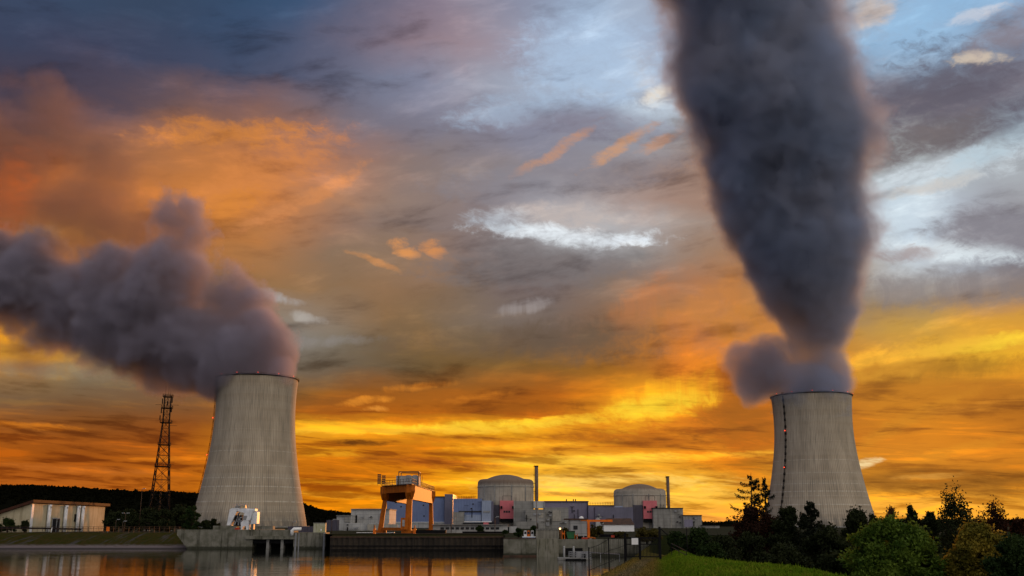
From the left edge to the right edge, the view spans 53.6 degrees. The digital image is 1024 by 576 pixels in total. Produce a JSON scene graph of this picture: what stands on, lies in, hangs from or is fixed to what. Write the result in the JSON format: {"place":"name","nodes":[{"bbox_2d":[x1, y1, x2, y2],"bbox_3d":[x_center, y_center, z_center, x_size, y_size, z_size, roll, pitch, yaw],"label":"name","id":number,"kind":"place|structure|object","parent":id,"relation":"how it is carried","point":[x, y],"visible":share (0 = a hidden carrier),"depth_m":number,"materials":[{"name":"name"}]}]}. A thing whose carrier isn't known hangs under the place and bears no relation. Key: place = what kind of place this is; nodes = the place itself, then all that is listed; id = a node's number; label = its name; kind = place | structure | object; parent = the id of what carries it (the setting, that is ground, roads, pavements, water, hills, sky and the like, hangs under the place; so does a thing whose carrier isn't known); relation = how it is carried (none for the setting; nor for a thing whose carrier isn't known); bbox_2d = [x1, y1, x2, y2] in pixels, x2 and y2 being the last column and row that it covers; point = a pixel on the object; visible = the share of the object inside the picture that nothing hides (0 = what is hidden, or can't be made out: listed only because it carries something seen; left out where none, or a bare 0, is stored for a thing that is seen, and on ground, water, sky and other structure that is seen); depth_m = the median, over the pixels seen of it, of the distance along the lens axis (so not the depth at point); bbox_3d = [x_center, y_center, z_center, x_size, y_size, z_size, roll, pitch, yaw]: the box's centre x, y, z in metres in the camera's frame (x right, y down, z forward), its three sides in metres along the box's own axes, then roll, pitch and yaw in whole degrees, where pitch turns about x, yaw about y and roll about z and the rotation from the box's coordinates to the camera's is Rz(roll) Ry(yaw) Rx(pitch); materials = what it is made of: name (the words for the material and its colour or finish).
{"place":"outdoors","nodes":[
{"label":"outdoors","id":0,"kind":"place"},
{"bbox_2d":[0,527,80,529],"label":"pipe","id":1,"kind":"object","parent":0,"point":[39,527],"visible":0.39,"depth_m":345.29,"materials":[{"name":"metal"}]},
{"bbox_2d":[0,532,186,548],"bbox_3d":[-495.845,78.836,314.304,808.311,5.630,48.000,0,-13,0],"label":"bank","id":2,"kind":"structure","parent":0,"point":[85,540],"depth_m":313.60,"materials":[{"name":"green plant"}]},
{"bbox_2d":[0,548,632,575],"bbox_3d":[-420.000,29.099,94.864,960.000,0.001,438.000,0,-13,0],"label":"water","id":3,"kind":"structure","parent":0,"point":[170,562],"depth_m":182.70,"materials":[{"name":"black liquid"}]},
{"bbox_2d":[330,536,503,550],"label":"quay wall","id":4,"kind":"structure","parent":3,"relation":"in","point":[416,543],"depth_m":275.54,"materials":[{"name":"grey concrete"}]},
{"bbox_2d":[558,546,590,559],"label":"pontoon","id":5,"kind":"object","parent":3,"relation":"on","point":[583,556],"visible":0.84,"depth_m":199.84,"materials":[{"name":"grey metal"}]},
{"bbox_2d":[332,534,503,535],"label":"bank","id":6,"kind":"structure","parent":0,"point":[418,535],"depth_m":278.70,"materials":[{"name":"concrete"}]},
{"bbox_2d":[5,527,1009,534],"bbox_3d":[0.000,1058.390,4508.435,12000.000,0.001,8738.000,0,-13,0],"label":"ground","id":7,"kind":"structure","parent":0,"point":[720,530],"depth_m":405.08,"materials":[{"name":"grey concrete"}]},
{"bbox_2d":[0,516,19,531],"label":"shrub","id":8,"kind":"object","parent":7,"relation":"on","point":[8,522],"visible":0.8,"depth_m":351.31,"materials":[{"name":"green plant"}]},
{"bbox_2d":[20,520,29,531],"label":"shrub","id":9,"kind":"object","parent":7,"relation":"on","point":[24,523],"visible":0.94,"depth_m":353.90,"materials":[{"name":"green plant"}]},
{"bbox_2d":[0,500,109,531],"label":"pump house","id":10,"kind":"structure","parent":7,"relation":"on","point":[50,514],"depth_m":382.64,"materials":[{"name":"white paint"}]},
{"bbox_2d":[51,518,60,531],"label":"door","id":11,"kind":"structure","parent":10,"relation":"in","point":[55,521],"depth_m":381.38,"materials":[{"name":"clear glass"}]},
{"bbox_2d":[0,527,184,532],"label":"railing","id":12,"kind":"object","parent":7,"relation":"on","point":[98,528],"visible":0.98,"depth_m":337.02,"materials":[{"name":"black metal"}]},
{"bbox_2d":[101,510,128,531],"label":"tree","id":13,"kind":"object","parent":7,"relation":"on","point":[111,521],"visible":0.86,"depth_m":387.99,"materials":[{"name":"green plant"}]},
{"bbox_2d":[123,508,145,530],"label":"tree","id":14,"kind":"object","parent":7,"relation":"on","point":[133,519],"visible":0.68,"depth_m":408.22,"materials":[{"name":"green plant"}]},
{"bbox_2d":[139,506,155,530],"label":"tree","id":15,"kind":"object","parent":7,"relation":"on","point":[145,513],"visible":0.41,"depth_m":427.10,"materials":[{"name":"green plant"}]},
{"bbox_2d":[139,508,173,531],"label":"tree","id":16,"kind":"object","parent":7,"relation":"on","point":[156,520],"visible":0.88,"depth_m":388.55,"materials":[{"name":"green plant"}]},
{"bbox_2d":[144,384,173,530],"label":"lattice mast","id":17,"kind":"object","parent":7,"relation":"on","point":[164,407],"visible":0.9,"depth_m":449.91,"materials":[{"name":"metal"}]},
{"bbox_2d":[167,504,188,529],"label":"tree","id":18,"kind":"object","parent":7,"relation":"on","point":[176,520],"visible":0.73,"depth_m":407.37,"materials":[{"name":"green plant"}]},
{"bbox_2d":[180,505,201,529],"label":"shrub","id":19,"kind":"object","parent":7,"relation":"on","point":[191,520],"visible":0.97,"depth_m":299.71,"materials":[{"name":"green plant"}]},
{"bbox_2d":[197,520,212,529],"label":"shrub","id":20,"kind":"object","parent":7,"relation":"on","point":[205,524],"visible":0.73,"depth_m":300.04,"materials":[{"name":"green plant"}]},
{"bbox_2d":[210,518,220,527],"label":"shrub","id":21,"kind":"object","parent":7,"relation":"on","point":[213,522],"visible":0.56,"depth_m":303.42,"materials":[{"name":"green plant"}]},
{"bbox_2d":[195,372,306,527],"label":"cooling tower","id":22,"kind":"structure","parent":7,"relation":"on","point":[251,460],"depth_m":1182.58,"materials":[{"name":"concrete"}]},
{"bbox_2d":[177,526,329,548],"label":"intake structure","id":23,"kind":"object","parent":7,"relation":"on","point":[231,537],"visible":0.79,"depth_m":295.20,"materials":[{"name":"concrete"}]},
{"bbox_2d":[227,504,259,529],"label":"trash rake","id":24,"kind":"object","parent":23,"relation":"on","point":[236,518],"visible":0.97,"depth_m":299.06,"materials":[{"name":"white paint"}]},
{"bbox_2d":[290,527,300,534],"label":"bent pipe","id":25,"kind":"object","parent":23,"relation":"on","point":[292,530],"visible":1,"depth_m":294.84,"materials":[{"name":"white metal"}]},
{"bbox_2d":[313,523,326,531],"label":"cabinet","id":26,"kind":"object","parent":23,"relation":"on","point":[319,527],"visible":1,"depth_m":297.02,"materials":[{"name":"beige metal"}]},
{"bbox_2d":[288,520,338,531],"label":"screen wall","id":27,"kind":"structure","parent":7,"relation":"on","point":[335,525],"depth_m":466.93,"materials":[{"name":"grey concrete"}]},
{"bbox_2d":[336,509,397,532],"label":"service building","id":28,"kind":"structure","parent":7,"relation":"on","point":[362,519],"depth_m":506.03,"materials":[{"name":"white concrete"}]},
{"bbox_2d":[376,471,434,532],"bbox_3d":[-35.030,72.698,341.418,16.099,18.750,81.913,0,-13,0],"label":"gantry crane","id":29,"kind":"object","parent":7,"relation":"on","point":[407,489],"visible":0.99,"depth_m":316.58,"materials":[{"name":"orange metal"}]},
{"bbox_2d":[387,494,455,527],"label":"turbine hall","id":30,"kind":"structure","parent":7,"relation":"on","point":[442,509],"depth_m":829.39,"materials":[{"name":"blue metal"}]},
{"bbox_2d":[416,530,445,532],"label":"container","id":31,"kind":"object","parent":7,"relation":"on","point":[430,531],"visible":1,"depth_m":296.56,"materials":[{"name":"metal"}]},
{"bbox_2d":[453,496,493,523],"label":"auxiliary hall","id":32,"kind":"structure","parent":7,"relation":"on","point":[472,511],"depth_m":779.73,"materials":[{"name":"blue metal"}]},
{"bbox_2d":[432,524,516,532],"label":"office building","id":33,"kind":"structure","parent":7,"relation":"on","point":[456,528],"depth_m":335.65,"materials":[{"name":"white concrete"}]},
{"bbox_2d":[475,525,484,531],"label":"shrub","id":34,"kind":"object","parent":7,"relation":"on","point":[479,528],"visible":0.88,"depth_m":330.32,"materials":[{"name":"green plant"}]},
{"bbox_2d":[462,532,501,532],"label":"container","id":35,"kind":"object","parent":7,"relation":"on","point":[481,532],"visible":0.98,"depth_m":294.55,"materials":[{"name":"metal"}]},
{"bbox_2d":[477,475,533,526],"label":"reactor building","id":36,"kind":"structure","parent":7,"relation":"on","point":[503,492],"depth_m":793.92,"materials":[{"name":"concrete"}]},
{"bbox_2d":[534,466,537,508],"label":"vent stack","id":37,"kind":"object","parent":7,"relation":"on","point":[536,480],"visible":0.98,"depth_m":818.50,"materials":[{"name":"metal"}]},
{"bbox_2d":[514,501,568,528],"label":"auxiliary block","id":38,"kind":"structure","parent":7,"relation":"on","point":[547,517],"depth_m":760.39,"materials":[{"name":"grey concrete"}]},
{"bbox_2d":[543,499,613,527],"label":"turbine hall","id":39,"kind":"structure","parent":7,"relation":"on","point":[578,509],"depth_m":962.17,"materials":[{"name":"metal"}]},
{"bbox_2d":[594,506,634,527],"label":"auxiliary hall","id":40,"kind":"structure","parent":7,"relation":"on","point":[602,513],"depth_m":908.05,"materials":[{"name":"metal"}]},
{"bbox_2d":[595,517,634,530],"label":"white shed","id":41,"kind":"structure","parent":7,"relation":"on","point":[622,524],"depth_m":408.92,"materials":[{"name":"metal"}]},
{"bbox_2d":[613,484,665,527],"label":"reactor building","id":42,"kind":"structure","parent":7,"relation":"on","point":[642,500],"depth_m":918.54,"materials":[{"name":"concrete"}]},
{"bbox_2d":[665,476,669,507],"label":"vent stack","id":43,"kind":"object","parent":7,"relation":"on","point":[668,492],"visible":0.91,"depth_m":944.11,"materials":[{"name":"metal"}]},
{"bbox_2d":[651,508,719,527],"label":"stepped building","id":44,"kind":"structure","parent":7,"relation":"on","point":[669,518],"depth_m":901.19,"materials":[{"name":"grey concrete"}]},
{"bbox_2d":[684,519,692,526],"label":"door panel","id":45,"kind":"structure","parent":44,"relation":"in","point":[687,522],"depth_m":896.98,"materials":[{"name":"grey metal"}]},
{"bbox_2d":[764,390,873,526],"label":"cooling tower","id":46,"kind":"structure","parent":7,"relation":"on","point":[815,460],"depth_m":1220.90,"materials":[{"name":"concrete"}]},
{"bbox_2d":[0,492,1023,526],"bbox_3d":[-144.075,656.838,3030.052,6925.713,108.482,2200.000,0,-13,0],"label":"hills","id":47,"kind":"structure","parent":0,"point":[8,503],"depth_m":2189.77,"materials":[{"name":"green plant"}]},
{"bbox_2d":[0,483,1023,524],"bbox_3d":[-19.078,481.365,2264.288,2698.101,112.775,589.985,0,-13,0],"label":"hill forest","id":48,"kind":"object","parent":47,"relation":"on","point":[58,491],"visible":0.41,"depth_m":2299.30,"materials":[{"name":"green plant"}]},
{"bbox_2d":[0,0,1023,521],"label":"sky","id":49,"kind":"structure","parent":0,"point":[591,244],"materials":[{"name":"orange"}]},
{"bbox_2d":[505,535,634,538],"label":"yard","id":50,"kind":"structure","parent":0,"point":[513,536],"depth_m":244.08,"materials":[{"name":"grey concrete"}]},
{"bbox_2d":[513,527,522,537],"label":"shrub","id":51,"kind":"object","parent":50,"relation":"on","point":[519,533],"visible":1,"depth_m":238.86,"materials":[{"name":"green plant"}]},
{"bbox_2d":[529,525,537,535],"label":"shrub","id":52,"kind":"object","parent":50,"relation":"on","point":[533,528],"visible":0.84,"depth_m":237.11,"materials":[{"name":"green plant"}]},
{"bbox_2d":[536,493,536,528],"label":"flagpole","id":53,"kind":"object","parent":50,"relation":"on","point":[536,510],"visible":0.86,"depth_m":228.50,"materials":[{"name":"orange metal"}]},
{"bbox_2d":[561,527,567,538],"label":"shrub","id":54,"kind":"object","parent":50,"relation":"on","point":[565,529],"visible":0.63,"depth_m":231.06,"materials":[{"name":"green plant"}]},
{"bbox_2d":[566,531,574,538],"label":"skip","id":55,"kind":"object","parent":50,"relation":"on","point":[570,534],"visible":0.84,"depth_m":227.38,"materials":[{"name":"green paint"}]},
{"bbox_2d":[590,524,597,536],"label":"shrub","id":56,"kind":"object","parent":50,"relation":"on","point":[593,531],"visible":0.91,"depth_m":242.73,"materials":[{"name":"green plant"}]},
{"bbox_2d":[580,520,612,536],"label":"jib crane","id":57,"kind":"object","parent":50,"relation":"on","point":[588,526],"visible":0.81,"depth_m":230.75,"materials":[{"name":"metal"}]},
{"bbox_2d":[596,525,603,536],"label":"shrub","id":58,"kind":"object","parent":50,"relation":"on","point":[599,528],"visible":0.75,"depth_m":247.52,"materials":[{"name":"green plant"}]},
{"bbox_2d":[600,534,614,536],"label":"container","id":59,"kind":"object","parent":50,"relation":"on","point":[606,535],"visible":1,"depth_m":229.22,"materials":[{"name":"metal"}]},
{"bbox_2d":[612,531,627,537],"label":"shrub","id":60,"kind":"object","parent":50,"relation":"on","point":[617,534],"visible":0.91,"depth_m":238.05,"materials":[{"name":"green plant"}]},
{"bbox_2d":[564,516,587,538],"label":"service house","id":61,"kind":"structure","parent":0,"point":[578,527],"depth_m":233.59,"materials":[{"name":"white concrete"}]},
{"bbox_2d":[503,538,649,556],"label":"concrete quay","id":62,"kind":"structure","parent":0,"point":[533,547],"depth_m":224.07,"materials":[{"name":"grey concrete"}]},
{"bbox_2d":[536,529,558,538],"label":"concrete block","id":63,"kind":"object","parent":62,"relation":"on","point":[547,533],"visible":0.99,"depth_m":226.41,"materials":[{"name":"grey concrete"}]},
{"bbox_2d":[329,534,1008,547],"bbox_3d":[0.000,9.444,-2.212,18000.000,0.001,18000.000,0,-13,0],"label":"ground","id":64,"kind":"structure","parent":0,"point":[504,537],"depth_m":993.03,"materials":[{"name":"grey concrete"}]},
{"bbox_2d":[602,535,951,575],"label":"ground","id":65,"kind":"structure","parent":0,"point":[665,549],"depth_m":113.47,"materials":[{"name":"green plant"}]},
{"bbox_2d":[581,552,619,562],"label":"handrail","id":66,"kind":"object","parent":65,"relation":"on","point":[603,553],"visible":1,"depth_m":177.71,"materials":[{"name":"grey metal"}]},
{"bbox_2d":[588,533,624,575],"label":"wing fence","id":67,"kind":"object","parent":65,"relation":"on","point":[609,561],"visible":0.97,"depth_m":96.20,"materials":[{"name":"metal"}]},
{"bbox_2d":[625,527,667,560],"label":"gate","id":68,"kind":"structure","parent":65,"relation":"on","point":[638,546],"depth_m":99.78,"materials":[{"name":"metal"}]},
{"bbox_2d":[631,538,637,544],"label":"notice board","id":69,"kind":"object","parent":68,"relation":"attached to","point":[634,541],"visible":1,"depth_m":99.83,"materials":[{"name":"white plastic"}]},
{"bbox_2d":[635,526,662,543],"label":"shrub","id":70,"kind":"object","parent":65,"relation":"on","point":[643,531],"visible":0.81,"depth_m":207.65,"materials":[{"name":"green plant"}]},
{"bbox_2d":[662,527,687,551],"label":"boundary fence","id":71,"kind":"object","parent":65,"relation":"on","point":[678,539],"visible":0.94,"depth_m":100.75,"materials":[{"name":"metal"}]},
{"bbox_2d":[666,531,684,554],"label":"slope shrub","id":72,"kind":"object","parent":65,"relation":"on","point":[675,535],"visible":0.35,"depth_m":123.90,"materials":[{"name":"green plant"}]},
{"bbox_2d":[671,543,686,554],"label":"stair rail","id":73,"kind":"object","parent":65,"relation":"on","point":[677,550],"visible":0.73,"depth_m":96.17,"materials":[{"name":"grey metal"}]},
{"bbox_2d":[678,526,711,555],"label":"slope shrub","id":74,"kind":"object","parent":65,"relation":"on","point":[697,539],"visible":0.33,"depth_m":117.84,"materials":[{"name":"green plant"}]},
{"bbox_2d":[696,541,728,559],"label":"slope shrub","id":75,"kind":"object","parent":65,"relation":"on","point":[711,549],"visible":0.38,"depth_m":107.73,"materials":[{"name":"green plant"}]},
{"bbox_2d":[705,534,737,558],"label":"slope shrub","id":76,"kind":"object","parent":65,"relation":"on","point":[725,541],"visible":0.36,"depth_m":113.60,"materials":[{"name":"green plant"}]},
{"bbox_2d":[599,550,849,575],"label":"grass","id":77,"kind":"structure","parent":65,"relation":"on","point":[688,564],"depth_m":46.09,"materials":[{"name":"green plant"}]},
{"bbox_2d":[726,531,772,562],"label":"slope shrub","id":78,"kind":"object","parent":65,"relation":"on","point":[748,543],"visible":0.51,"depth_m":107.81,"materials":[{"name":"green plant"}]},
{"bbox_2d":[726,475,772,535],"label":"larch tree","id":79,"kind":"object","parent":65,"relation":"on","point":[753,488],"visible":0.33,"depth_m":137.19,"materials":[{"name":"green plant"}]},
{"bbox_2d":[728,501,777,553],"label":"autumn tree","id":80,"kind":"object","parent":65,"relation":"on","point":[750,517],"visible":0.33,"depth_m":131.35,"materials":[{"name":"green plant"}]},
{"bbox_2d":[756,476,779,546],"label":"larch tree","id":81,"kind":"object","parent":65,"relation":"on","point":[764,489],"visible":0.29,"depth_m":139.78,"materials":[{"name":"green plant"}]},
{"bbox_2d":[765,505,807,563],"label":"dark tree","id":82,"kind":"object","parent":65,"relation":"on","point":[783,527],"visible":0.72,"depth_m":127.74,"materials":[{"name":"green plant"}]},
{"bbox_2d":[760,541,813,568],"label":"slope shrub","id":83,"kind":"object","parent":65,"relation":"on","point":[784,553],"visible":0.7,"depth_m":99.52,"materials":[{"name":"green plant"}]},
{"bbox_2d":[786,501,824,558],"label":"pine tree","id":84,"kind":"object","parent":65,"relation":"on","point":[813,513],"visible":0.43,"depth_m":124.68,"materials":[{"name":"green plant"}]},
{"bbox_2d":[796,522,855,568],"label":"dark tree","id":85,"kind":"object","parent":65,"relation":"on","point":[825,539],"visible":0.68,"depth_m":115.75,"materials":[{"name":"green plant"}]},
{"bbox_2d":[815,551,857,575],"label":"slope shrub","id":86,"kind":"object","parent":65,"relation":"on","point":[829,563],"visible":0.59,"depth_m":88.35,"materials":[{"name":"green plant"}]},
{"bbox_2d":[837,504,869,549],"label":"dark tree","id":87,"kind":"object","parent":65,"relation":"on","point":[855,517],"visible":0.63,"depth_m":169.57,"materials":[{"name":"green plant"}]},
{"bbox_2d":[867,511,879,523],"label":"back tree","id":88,"kind":"object","parent":65,"relation":"on","point":[871,516],"visible":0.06,"depth_m":194.48,"materials":[{"name":"green plant"}]},
{"bbox_2d":[880,506,898,520],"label":"back tree","id":89,"kind":"object","parent":65,"relation":"on","point":[890,510],"visible":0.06,"depth_m":185.12,"materials":[{"name":"green plant"}]},
{"bbox_2d":[836,511,950,575],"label":"green bush","id":90,"kind":"object","parent":65,"relation":"on","point":[890,545],"visible":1,"depth_m":83.77,"materials":[{"name":"green plant"}]},
{"bbox_2d":[905,503,920,528],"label":"back tree","id":91,"kind":"object","parent":65,"relation":"on","point":[910,511],"visible":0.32,"depth_m":180.17,"materials":[{"name":"green plant"}]},
{"bbox_2d":[919,511,944,553],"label":"back tree","id":92,"kind":"object","parent":65,"relation":"on","point":[929,520],"visible":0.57,"depth_m":174.36,"materials":[{"name":"green plant"}]},
{"bbox_2d":[935,476,973,556],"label":"back tree","id":93,"kind":"object","parent":65,"relation":"on","point":[951,509],"visible":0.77,"depth_m":166.63,"materials":[{"name":"green plant"}]},
{"bbox_2d":[939,518,1007,575],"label":"yellow bush","id":94,"kind":"object","parent":65,"relation":"on","point":[974,542],"visible":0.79,"depth_m":82.44,"materials":[{"name":"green plant"}]},
{"bbox_2d":[974,495,1015,537],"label":"back tree","id":95,"kind":"object","parent":65,"relation":"on","point":[996,518],"visible":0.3,"depth_m":172.87,"materials":[{"name":"green plant"}]},
{"bbox_2d":[980,532,1023,575],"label":"green bush","id":96,"kind":"object","parent":65,"relation":"on","point":[1010,560],"visible":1,"depth_m":76.78,"materials":[{"name":"green plant"}]},
{"bbox_2d":[1008,516,1023,536],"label":"back tree","id":97,"kind":"object","parent":65,"relation":"on","point":[1017,525],"visible":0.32,"depth_m":170.79,"materials":[{"name":"green plant"}]}
]}

